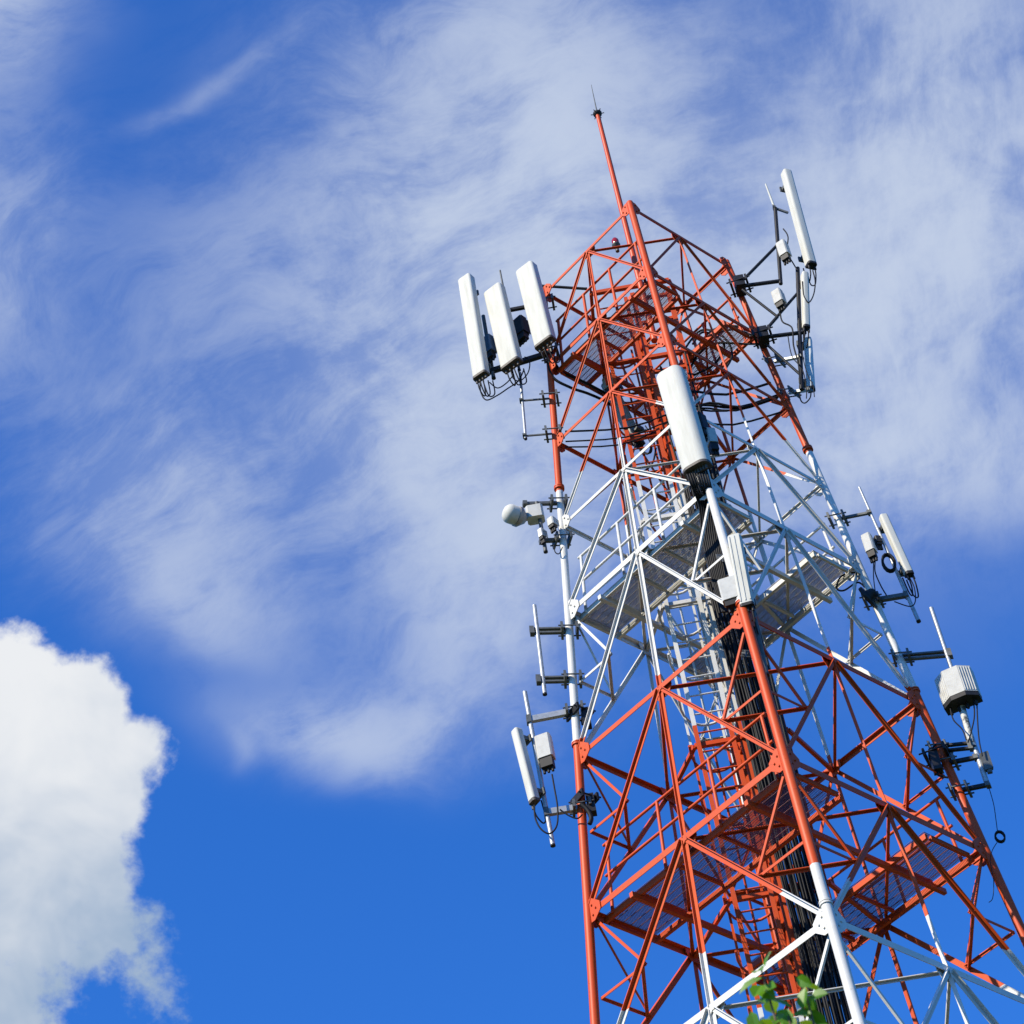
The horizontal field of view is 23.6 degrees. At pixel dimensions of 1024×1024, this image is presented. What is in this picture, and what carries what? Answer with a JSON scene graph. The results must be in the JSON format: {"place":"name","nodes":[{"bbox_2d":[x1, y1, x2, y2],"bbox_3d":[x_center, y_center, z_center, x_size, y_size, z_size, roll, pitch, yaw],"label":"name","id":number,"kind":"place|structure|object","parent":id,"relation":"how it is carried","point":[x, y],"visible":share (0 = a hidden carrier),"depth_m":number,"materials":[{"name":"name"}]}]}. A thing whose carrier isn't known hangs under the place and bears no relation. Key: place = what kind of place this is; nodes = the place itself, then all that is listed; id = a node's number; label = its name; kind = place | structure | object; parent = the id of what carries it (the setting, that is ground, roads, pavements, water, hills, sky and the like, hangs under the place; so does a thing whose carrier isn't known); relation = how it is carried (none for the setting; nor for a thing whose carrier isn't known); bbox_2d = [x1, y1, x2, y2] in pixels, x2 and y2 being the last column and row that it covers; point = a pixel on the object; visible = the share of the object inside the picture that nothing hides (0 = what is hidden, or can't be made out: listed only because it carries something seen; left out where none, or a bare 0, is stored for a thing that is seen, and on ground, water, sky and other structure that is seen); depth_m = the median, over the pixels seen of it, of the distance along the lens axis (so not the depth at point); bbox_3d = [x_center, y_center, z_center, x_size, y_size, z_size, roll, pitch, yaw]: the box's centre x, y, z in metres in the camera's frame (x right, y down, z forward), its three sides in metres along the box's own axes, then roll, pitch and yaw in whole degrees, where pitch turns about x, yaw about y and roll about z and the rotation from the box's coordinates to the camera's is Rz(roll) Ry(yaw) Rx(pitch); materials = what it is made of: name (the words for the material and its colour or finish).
{"place":"outdoors","nodes":[
{"label":"outdoors","id":0,"kind":"place"},
{"bbox_2d":[0,0,1023,1023],"label":"sky","id":1,"kind":"structure","parent":0,"point":[269,655],"materials":[{"name":"blue"}]},
{"label":"ground","id":2,"kind":"structure","parent":0,"visible":0},
{"bbox_2d":[543,200,1023,1023],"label":"lattice tower","id":3,"kind":"structure","parent":2,"relation":"on","point":[657,568],"depth_m":30.71,"materials":[{"name":"metal"}]},
{"bbox_2d":[484,282,526,385],"bbox_3d":[-0.099,-2.586,36.165,0.401,2.112,0.353,-10,-44,0],"label":"panel antenna","id":4,"kind":"object","parent":3,"relation":"attached to","point":[503,331],"visible":1,"depth_m":36.10,"materials":[{"name":"plastic"}]},
{"bbox_2d":[479,369,524,400],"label":"loose cable","id":5,"kind":"object","parent":4,"relation":"hanging from","point":[502,391],"visible":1,"depth_m":35.56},
{"bbox_2d":[489,342,558,374],"bbox_3d":[0.129,-2.210,36.095,1.209,0.324,0.250,-10,-44,0],"label":"bracket arm","id":6,"kind":"object","parent":3,"relation":"attached to","point":[531,358],"visible":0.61,"depth_m":36.09},
{"bbox_2d":[481,314,495,379],"bbox_3d":[-0.352,-2.454,36.413,0.071,1.415,0.065,-10,-44,0],"label":"mounting pole","id":7,"kind":"object","parent":6,"relation":"attached to","point":[493,377],"visible":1,"depth_m":36.63,"materials":[{"name":"metal"}]},
{"bbox_2d":[458,273,494,396],"bbox_3d":[-0.492,-2.572,36.280,0.258,2.606,0.347,-33,-49,22],"label":"panel antenna","id":8,"kind":"object","parent":7,"relation":"attached to","point":[480,365],"visible":1,"depth_m":36.17,"materials":[{"name":"plastic"}]},
{"bbox_2d":[484,334,496,363],"bbox_3d":[-0.318,-2.389,36.225,0.158,0.529,0.160,31,-58,-34],"label":"radio unit","id":9,"kind":"object","parent":7,"relation":"attached to","point":[491,349],"visible":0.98,"depth_m":36.16,"materials":[{"name":"plastic"}]},
{"bbox_2d":[499,270,520,371],"bbox_3d":[-0.036,-2.892,36.783,0.048,2.321,0.048,-10,-44,0],"label":"mounting pole","id":10,"kind":"object","parent":6,"relation":"attached to","point":[518,367],"visible":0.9,"depth_m":37.39,"materials":[{"name":"metal"}]},
{"bbox_2d":[513,315,530,346],"bbox_3d":[0.144,-2.670,36.487,0.178,0.529,0.220,31,-58,-34],"label":"radio unit","id":11,"kind":"object","parent":10,"relation":"attached to","point":[522,327],"visible":0.94,"depth_m":36.41,"materials":[{"name":"plastic"}]},
{"bbox_2d":[510,293,556,311],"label":"bracket arm","id":12,"kind":"object","parent":3,"relation":"attached to","point":[516,308],"visible":0.35,"depth_m":36.91},
{"bbox_2d":[516,261,560,363],"bbox_3d":[0.387,-2.914,36.259,0.407,2.135,0.353,-10,-44,0],"label":"panel antenna","id":13,"kind":"object","parent":3,"relation":"attached to","point":[536,308],"visible":1,"depth_m":36.18,"materials":[{"name":"plastic"}]},
{"bbox_2d":[519,389,561,407],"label":"bracket arm","id":14,"kind":"object","parent":3,"relation":"attached to","point":[543,398],"visible":1,"depth_m":35.48},
{"bbox_2d":[519,372,526,440],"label":"mounting pole","id":15,"kind":"object","parent":14,"relation":"attached to","point":[523,412],"visible":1,"depth_m":35.34,"materials":[{"name":"metal"}]},
{"bbox_2d":[522,424,564,442],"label":"bracket arm","id":16,"kind":"object","parent":3,"relation":"attached to","point":[546,433],"visible":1,"depth_m":34.95},
{"bbox_2d":[522,494,569,512],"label":"bracket arm","id":17,"kind":"object","parent":3,"relation":"attached to","point":[551,503],"visible":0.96,"depth_m":33.95},
{"bbox_2d":[529,621,580,639],"bbox_3d":[0.573,1.565,32.368,0.674,0.189,0.250,-6,-45,-4],"label":"bracket arm","id":18,"kind":"object","parent":3,"relation":"attached to","point":[560,631],"visible":1,"depth_m":32.33},
{"bbox_2d":[532,604,546,695],"bbox_3d":[0.360,1.802,32.131,0.126,1.562,0.061,-10,-44,0],"label":"mounting pole","id":19,"kind":"object","parent":18,"relation":"attached to","point":[540,657],"visible":1,"depth_m":32.08,"materials":[{"name":"metal"}]},
{"bbox_2d":[526,700,585,725],"bbox_3d":[0.567,2.598,31.368,0.777,0.181,0.250,-7,-45,-3],"label":"bracket arm","id":20,"kind":"object","parent":3,"relation":"attached to","point":[551,715],"visible":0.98,"depth_m":31.33},
{"bbox_2d":[538,530,574,549],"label":"bracket arm","id":21,"kind":"object","parent":3,"relation":"attached to","point":[555,540],"visible":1,"depth_m":33.45},
{"bbox_2d":[535,501,547,553],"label":"mounting pole","id":22,"kind":"object","parent":21,"relation":"attached to","point":[545,550],"visible":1,"depth_m":33.57,"materials":[{"name":"metal"}]},
{"bbox_2d":[502,503,544,526],"bbox_3d":[0.156,0.063,33.708,0.610,0.323,0.302,10,-48,-19],"label":"microwave dish","id":23,"kind":"object","parent":22,"relation":"attached to","point":[514,515],"visible":1,"depth_m":33.61,"materials":[{"name":"plastic"}]},
{"bbox_2d":[537,527,547,544],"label":"radio unit","id":24,"kind":"object","parent":22,"relation":"attached to","point":[542,534],"visible":1,"depth_m":33.37,"materials":[{"name":"metal"}]},
{"bbox_2d":[547,516,559,533],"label":"radio unit","id":25,"kind":"object","parent":21,"relation":"attached to","point":[553,523],"visible":1,"depth_m":33.46,"materials":[{"name":"plastic"}]},
{"bbox_2d":[535,669,583,688],"bbox_3d":[0.625,2.169,31.776,0.624,0.176,0.250,-5,-45,-5],"label":"bracket arm","id":26,"kind":"object","parent":3,"relation":"attached to","point":[562,679],"visible":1,"depth_m":31.74},
{"bbox_2d":[542,284,586,289],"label":"bracket arm","id":27,"kind":"object","parent":3,"relation":"attached to","point":[570,287],"visible":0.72,"depth_m":37.10,"materials":[{"name":"black metal"}]},
{"bbox_2d":[543,796,593,817],"bbox_3d":[0.703,3.678,30.302,0.624,0.153,0.250,-5,-45,-5],"label":"bracket arm","id":28,"kind":"object","parent":3,"relation":"attached to","point":[570,809],"visible":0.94,"depth_m":30.26},
{"bbox_2d":[523,691,555,847],"bbox_3d":[0.335,3.201,30.782,0.087,2.501,0.065,-10,-44,0],"label":"mounting pole","id":29,"kind":"object","parent":28,"relation":"attached to","point":[540,779],"visible":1,"depth_m":30.72,"materials":[{"name":"metal"}]},
{"bbox_2d":[511,727,545,823],"bbox_3d":[0.224,3.304,30.632,0.292,1.463,0.217,15,-50,-23],"label":"panel antenna","id":30,"kind":"object","parent":29,"relation":"attached to","point":[534,793],"visible":1,"depth_m":30.60,"materials":[{"name":"plastic"}]},
{"bbox_2d":[534,774,558,834],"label":"loose cable","id":31,"kind":"object","parent":30,"relation":"hanging from","point":[541,829],"visible":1,"depth_m":30.11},
{"bbox_2d":[534,732,555,774],"bbox_3d":[0.434,3.062,30.827,0.200,0.574,0.178,-20,-45,10],"label":"radio unit","id":32,"kind":"object","parent":29,"relation":"attached to","point":[545,750],"visible":1,"depth_m":30.77,"materials":[{"name":"plastic"}]},
{"bbox_2d":[560,809,582,818],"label":"loose cable","id":33,"kind":"object","parent":3,"relation":"attached to","point":[580,816],"visible":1,"depth_m":30.09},
{"bbox_2d":[546,356,610,405],"bbox_3d":[1.048,-1.921,36.055,1.131,0.920,0.091,16,-50,-24],"label":"loose cable","id":34,"kind":"object","parent":3,"relation":"attached to","point":[577,390],"visible":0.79,"depth_m":35.83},
{"bbox_2d":[564,701,595,729],"bbox_3d":[0.883,2.650,31.292,0.330,0.308,0.275,18,-51,-25],"label":"pole bracket","id":35,"kind":"object","parent":3,"relation":"attached to","point":[575,708],"visible":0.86,"depth_m":31.27,"materials":[{"name":"black metal"}]},
{"bbox_2d":[556,364,605,394],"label":"loose cable","id":36,"kind":"object","parent":3,"relation":"attached to","point":[586,383],"visible":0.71,"depth_m":36.04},
{"bbox_2d":[568,788,600,816],"bbox_3d":[0.915,3.640,30.329,0.330,0.301,0.275,18,-51,-25],"label":"pole bracket","id":37,"kind":"object","parent":3,"relation":"attached to","point":[580,794],"visible":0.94,"depth_m":30.30,"materials":[{"name":"black metal"}]},
{"bbox_2d":[579,802,593,824],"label":"loose cable","id":38,"kind":"object","parent":3,"relation":"attached to","point":[587,810],"visible":1,"depth_m":30.08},
{"bbox_2d":[602,374,613,392],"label":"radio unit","id":39,"kind":"object","parent":3,"relation":"attached to","point":[606,388],"visible":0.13,"depth_m":35.92,"materials":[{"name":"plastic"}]},
{"bbox_2d":[612,237,619,252],"bbox_3d":[1.588,-4.077,37.401,0.129,0.315,0.129,-10,-44,0],"label":"obstruction lamp","id":40,"kind":"object","parent":3,"relation":"attached to","point":[615,241],"visible":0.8,"depth_m":37.36,"materials":[{"name":"red glass"}]},
{"bbox_2d":[591,85,657,343],"bbox_3d":[1.703,-4.811,38.441,0.222,6.509,0.199,-10,-44,0],"label":"lightning rod","id":41,"kind":"object","parent":3,"relation":"on","point":[597,114],"visible":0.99,"depth_m":38.46,"materials":[{"name":"red paint"}]},
{"bbox_2d":[601,383,652,454],"bbox_3d":[1.689,-1.361,35.819,0.548,1.678,0.323,-10,-44,0],"label":"panel antenna","id":42,"kind":"object","parent":3,"relation":"attached to","point":[641,443],"visible":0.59,"depth_m":35.67,"materials":[{"name":"plastic"}]},
{"bbox_2d":[633,443,656,470],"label":"loose cable","id":43,"kind":"object","parent":42,"relation":"hanging from","point":[646,469],"visible":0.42,"depth_m":35.14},
{"bbox_2d":[657,365,712,495],"bbox_3d":[2.262,-1.054,31.809,0.390,2.232,0.387,6,-47,-16],"label":"panel antenna","id":44,"kind":"object","parent":3,"relation":"attached to","point":[684,423],"visible":0.98,"depth_m":31.77,"materials":[{"name":"plastic"}]},
{"bbox_2d":[686,474,722,612],"bbox_3d":[2.430,0.377,30.686,0.089,1.998,0.509,-13,-45,3],"label":"loose cable","id":45,"kind":"object","parent":44,"relation":"hanging from","point":[700,516],"visible":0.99,"depth_m":30.98,"materials":[{"name":"rubber"}]},
{"bbox_2d":[689,473,723,612],"bbox_3d":[2.457,0.374,30.685,0.090,2.003,0.509,-12,-45,2],"label":"loose cable","id":46,"kind":"object","parent":44,"relation":"hanging from","point":[694,487],"visible":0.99,"depth_m":31.02,"materials":[{"name":"rubber"}]},
{"bbox_2d":[691,473,724,612],"bbox_3d":[2.484,0.370,30.685,0.092,2.007,0.508,-11,-45,1],"label":"loose cable","id":47,"kind":"object","parent":44,"relation":"hanging from","point":[703,506],"visible":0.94,"depth_m":31.00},
{"bbox_2d":[693,472,726,612],"bbox_3d":[2.510,0.367,30.684,0.095,2.011,0.508,-10,-44,0],"label":"loose cable","id":48,"kind":"object","parent":44,"relation":"hanging from","point":[697,482],"visible":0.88,"depth_m":31.04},
{"bbox_2d":[696,472,727,612],"bbox_3d":[2.534,0.364,30.683,0.100,2.016,0.508,-10,-44,0],"label":"loose cable","id":49,"kind":"object","parent":44,"relation":"hanging from","point":[706,501],"visible":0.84,"depth_m":31.09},
{"bbox_2d":[701,472,722,577],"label":"loose cable","id":50,"kind":"object","parent":44,"relation":"hanging from","point":[705,484],"visible":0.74,"depth_m":31.04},
{"bbox_2d":[699,472,728,612],"bbox_3d":[2.554,0.362,30.682,0.110,2.021,0.508,-10,-44,0],"label":"loose cable","id":51,"kind":"object","parent":44,"relation":"hanging from","point":[704,488],"visible":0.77,"depth_m":31.10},
{"bbox_2d":[703,471,724,577],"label":"loose cable","id":52,"kind":"object","parent":44,"relation":"hanging from","point":[706,479],"visible":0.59,"depth_m":30.98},
{"bbox_2d":[705,470,733,612],"bbox_3d":[2.640,0.352,30.682,0.120,2.034,0.508,-4,-45,-6],"label":"loose cable","id":53,"kind":"object","parent":44,"relation":"hanging from","point":[709,481],"visible":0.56,"depth_m":30.93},
{"bbox_2d":[697,412,708,441],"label":"radio unit","id":54,"kind":"object","parent":3,"relation":"attached to","point":[703,420],"visible":0.34,"depth_m":32.20,"materials":[{"name":"plastic"}]},
{"bbox_2d":[679,329,732,373],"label":"loose cable","id":55,"kind":"object","parent":3,"relation":"attached to","point":[730,346],"visible":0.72,"depth_m":36.11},
{"bbox_2d":[692,331,724,375],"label":"loose cable","id":56,"kind":"object","parent":3,"relation":"hanging from","point":[709,367],"visible":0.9,"depth_m":35.95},
{"bbox_2d":[565,352,852,1023],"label":"cable run","id":57,"kind":"object","parent":3,"relation":"attached to","point":[810,958],"visible":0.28,"depth_m":30.49,"materials":[{"name":"rubber"}]},
{"bbox_2d":[706,427,719,455],"bbox_3d":[2.620,-0.891,32.063,0.130,0.460,0.158,2,-46,-12],"label":"radio unit","id":58,"kind":"object","parent":3,"relation":"attached to","point":[712,443],"visible":1,"depth_m":32.00,"materials":[{"name":"plastic"}]},
{"bbox_2d":[717,575,737,613],"bbox_3d":[2.674,1.027,29.679,0.260,0.495,0.198,-18,-45,8],"label":"radio unit","id":59,"kind":"object","parent":3,"relation":"attached to","point":[728,589],"visible":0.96,"depth_m":29.62,"materials":[{"name":"plastic"}]},
{"bbox_2d":[741,650,766,657],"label":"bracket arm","id":60,"kind":"object","parent":3,"relation":"attached to","point":[745,653],"visible":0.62,"depth_m":29.23},
{"bbox_2d":[753,610,769,676],"bbox_3d":[2.898,1.210,29.536,0.161,2.022,0.087,-10,-44,0],"label":"mounting pole","id":61,"kind":"object","parent":3,"relation":"attached to","point":[759,641],"visible":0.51,"depth_m":29.13,"materials":[{"name":"metal"}]},
{"bbox_2d":[727,533,759,633],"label":"panel antenna","id":62,"kind":"object","parent":61,"relation":"attached to","point":[737,548],"visible":0.94,"depth_m":29.72,"materials":[{"name":"plastic"}]},
{"bbox_2d":[726,207,806,390],"bbox_3d":[3.813,-3.157,36.199,1.100,4.073,0.322,-18,-45,8],"label":"antenna frame","id":63,"kind":"object","parent":3,"relation":"attached to","point":[763,334],"visible":1,"depth_m":36.10,"materials":[{"name":"black metal"}]},
{"bbox_2d":[687,342,766,378],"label":"loose cable","id":64,"kind":"object","parent":63,"relation":"hanging from","point":[695,358],"visible":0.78,"depth_m":35.98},
{"bbox_2d":[765,183,774,204],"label":"whip antenna","id":65,"kind":"object","parent":63,"relation":"attached to","point":[771,199],"visible":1,"depth_m":37.84,"materials":[{"name":"plastic"}]},
{"bbox_2d":[771,288,786,312],"bbox_3d":[3.937,-3.085,35.965,0.150,0.421,0.158,-32,-49,21],"label":"radio unit","id":66,"kind":"object","parent":63,"relation":"attached to","point":[779,299],"visible":1,"depth_m":35.92,"materials":[{"name":"plastic"}]},
{"bbox_2d":[780,312,800,384],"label":"loose cable","id":67,"kind":"object","parent":66,"relation":"hanging from","point":[793,346],"visible":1,"depth_m":35.30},
{"bbox_2d":[772,204,788,213],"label":"bracket arm","id":68,"kind":"object","parent":63,"relation":"attached to","point":[782,210],"visible":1,"depth_m":37.56},
{"bbox_2d":[779,168,816,285],"bbox_3d":[4.360,-4.312,37.259,0.242,2.605,0.332,9,-48,-19],"label":"panel antenna","id":69,"kind":"object","parent":68,"relation":"attached to","point":[807,257],"visible":0.98,"depth_m":37.18,"materials":[{"name":"plastic"}]},
{"bbox_2d":[762,353,803,367],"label":"bracket arm","id":70,"kind":"object","parent":63,"relation":"attached to","point":[777,360],"visible":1,"depth_m":35.44},
{"bbox_2d":[776,239,791,265],"bbox_3d":[4.089,-3.864,36.693,0.150,0.475,0.158,-32,-49,21],"label":"radio unit","id":71,"kind":"object","parent":63,"relation":"attached to","point":[784,251],"visible":1,"depth_m":36.64,"materials":[{"name":"plastic"}]},
{"bbox_2d":[788,336,806,398],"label":"loose cable","id":72,"kind":"object","parent":63,"relation":"hanging from","point":[800,366],"visible":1,"depth_m":34.99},
{"bbox_2d":[800,271,809,348],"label":"panel antenna","id":73,"kind":"object","parent":63,"relation":"attached to","point":[805,309],"visible":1,"depth_m":35.88,"materials":[{"name":"plastic"}]},
{"bbox_2d":[802,270,815,302],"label":"loose cable","id":74,"kind":"object","parent":73,"relation":"attached to","point":[814,288],"visible":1,"depth_m":36.09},
{"bbox_2d":[796,337,815,403],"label":"panel antenna","id":75,"kind":"object","parent":63,"relation":"attached to","point":[809,361],"visible":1,"depth_m":35.19,"materials":[{"name":"grey plastic"}]},
{"bbox_2d":[802,329,814,396],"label":"loose cable","id":76,"kind":"object","parent":63,"relation":"hanging from","point":[805,366],"visible":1,"depth_m":35.05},
{"bbox_2d":[777,385,812,398],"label":"bracket arm","id":77,"kind":"object","parent":3,"relation":"attached to","point":[791,390],"visible":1,"depth_m":34.93},
{"bbox_2d":[824,509,871,528],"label":"bracket arm","id":78,"kind":"object","parent":3,"relation":"attached to","point":[846,517],"visible":1,"depth_m":33.22},
{"bbox_2d":[836,571,864,591],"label":"loose cable","id":79,"kind":"object","parent":3,"relation":"attached to","point":[847,588],"visible":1,"depth_m":32.44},
{"bbox_2d":[858,587,877,607],"bbox_3d":[4.692,1.099,32.080,0.194,0.339,0.339,-33,-49,22],"label":"pole bracket","id":80,"kind":"object","parent":3,"relation":"attached to","point":[869,596],"visible":1,"depth_m":32.01,"materials":[{"name":"black metal"}]},
{"bbox_2d":[861,532,877,563],"bbox_3d":[4.770,0.498,32.568,0.130,0.475,0.158,-27,-47,17],"label":"radio unit","id":81,"kind":"object","parent":3,"relation":"attached to","point":[870,548],"visible":1,"depth_m":32.52,"materials":[{"name":"plastic"}]},
{"bbox_2d":[874,562,886,595],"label":"loose cable","id":82,"kind":"object","parent":81,"relation":"hanging from","point":[878,579],"visible":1,"depth_m":32.19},
{"bbox_2d":[859,591,908,610],"bbox_3d":[4.894,1.137,32.152,0.617,0.242,0.250,-21,-46,11],"label":"bracket arm","id":83,"kind":"object","parent":3,"relation":"attached to","point":[891,597],"visible":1,"depth_m":32.11},
{"bbox_2d":[858,486,920,622],"bbox_3d":[5.013,0.541,32.601,0.249,2.561,0.058,-10,-44,0],"label":"mounting pole","id":84,"kind":"object","parent":83,"relation":"attached to","point":[914,611],"visible":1,"depth_m":32.38,"materials":[{"name":"metal"}]},
{"bbox_2d":[873,535,882,549],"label":"radio unit","id":85,"kind":"object","parent":84,"relation":"attached to","point":[878,541],"visible":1,"depth_m":32.68,"materials":[{"name":"plastic"}]},
{"bbox_2d":[879,513,918,597],"bbox_3d":[5.136,0.597,32.508,0.250,1.445,0.271,6,-47,-16],"label":"panel antenna","id":86,"kind":"object","parent":84,"relation":"attached to","point":[905,570],"visible":1,"depth_m":32.44,"materials":[{"name":"plastic"}]},
{"bbox_2d":[894,577,915,606],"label":"loose cable","id":87,"kind":"object","parent":86,"relation":"hanging from","point":[915,597],"visible":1,"depth_m":31.86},
{"bbox_2d":[881,553,895,572],"bbox_3d":[4.968,0.666,32.307,0.189,0.323,0.092,-10,-44,0],"label":"cable coil","id":88,"kind":"object","parent":3,"relation":"hanging from","point":[893,559],"visible":1,"depth_m":32.28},
{"bbox_2d":[888,648,953,666],"bbox_3d":[5.240,1.851,31.407,0.772,0.308,0.250,-17,-45,7],"label":"bracket arm","id":89,"kind":"object","parent":3,"relation":"attached to","point":[909,657],"visible":0.91,"depth_m":31.39},
{"bbox_2d":[929,607,952,667],"bbox_3d":[5.530,1.675,31.444,0.061,1.214,0.061,-10,-44,0],"label":"mounting pole","id":90,"kind":"object","parent":89,"relation":"attached to","point":[939,633],"visible":0.85,"depth_m":31.50,"materials":[{"name":"metal"}]},
{"bbox_2d":[919,741,954,775],"bbox_3d":[5.263,3.087,30.193,0.390,0.345,0.325,-22,-46,12],"label":"pole bracket","id":91,"kind":"object","parent":3,"relation":"attached to","point":[933,761],"visible":0.88,"depth_m":30.15,"materials":[{"name":"black metal"}]},
{"bbox_2d":[931,743,947,778],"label":"loose cable","id":92,"kind":"object","parent":3,"relation":"hanging from","point":[933,746],"visible":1,"depth_m":30.01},
{"bbox_2d":[925,739,973,752],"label":"bracket arm","id":93,"kind":"object","parent":3,"relation":"attached to","point":[968,746],"visible":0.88,"depth_m":30.29},
{"bbox_2d":[960,705,975,746],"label":"mounting pole","id":94,"kind":"object","parent":93,"relation":"attached to","point":[965,721],"visible":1,"depth_m":30.45,"materials":[{"name":"metal"}]},
{"bbox_2d":[934,665,982,715],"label":"box antenna","id":95,"kind":"object","parent":94,"relation":"attached to","point":[957,686],"visible":1,"depth_m":30.68,"materials":[{"name":"plastic"}]},
{"bbox_2d":[950,708,966,739],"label":"loose cable","id":96,"kind":"object","parent":95,"relation":"hanging from","point":[958,724],"visible":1,"depth_m":30.37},
{"bbox_2d":[967,700,974,742],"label":"loose cable","id":97,"kind":"object","parent":95,"relation":"attached to","point":[973,721],"visible":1,"depth_m":30.36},
{"bbox_2d":[976,699,982,755],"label":"loose cable","id":98,"kind":"object","parent":95,"relation":"hanging from","point":[978,728],"visible":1,"depth_m":30.29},
{"bbox_2d":[940,752,977,773],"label":"bracket arm","id":99,"kind":"object","parent":3,"relation":"attached to","point":[957,761],"visible":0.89,"depth_m":30.15},
{"bbox_2d":[945,780,991,800],"bbox_3d":[5.574,3.368,29.893,0.523,0.177,0.250,-22,-46,12],"label":"bracket arm","id":100,"kind":"object","parent":3,"relation":"attached to","point":[969,789],"visible":1,"depth_m":29.85},
{"bbox_2d":[972,733,988,781],"bbox_3d":[5.735,3.040,30.088,0.074,0.809,0.074,-10,-44,0],"label":"mounting pole","id":101,"kind":"object","parent":100,"relation":"attached to","point":[981,768],"visible":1,"depth_m":30.00,"materials":[{"name":"metal"}]},
{"bbox_2d":[979,751,992,773],"bbox_3d":[5.814,3.071,30.002,0.110,0.320,0.060,-10,-44,0],"label":"filter box","id":102,"kind":"object","parent":101,"relation":"attached to","point":[987,763],"visible":1,"depth_m":29.97,"materials":[{"name":"metal"}]},
{"bbox_2d":[988,787,1005,901],"bbox_3d":[5.684,3.945,29.200,0.438,1.632,0.054,-10,-44,0],"label":"hanging wire","id":103,"kind":"object","parent":100,"relation":"hanging from","point":[997,839],"visible":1,"depth_m":29.21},
{"bbox_2d":[739,951,827,1023],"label":"young tree","id":104,"kind":"object","parent":2,"relation":"on","point":[765,992],"visible":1,"depth_m":8.21,"materials":[{"name":"green plant"}]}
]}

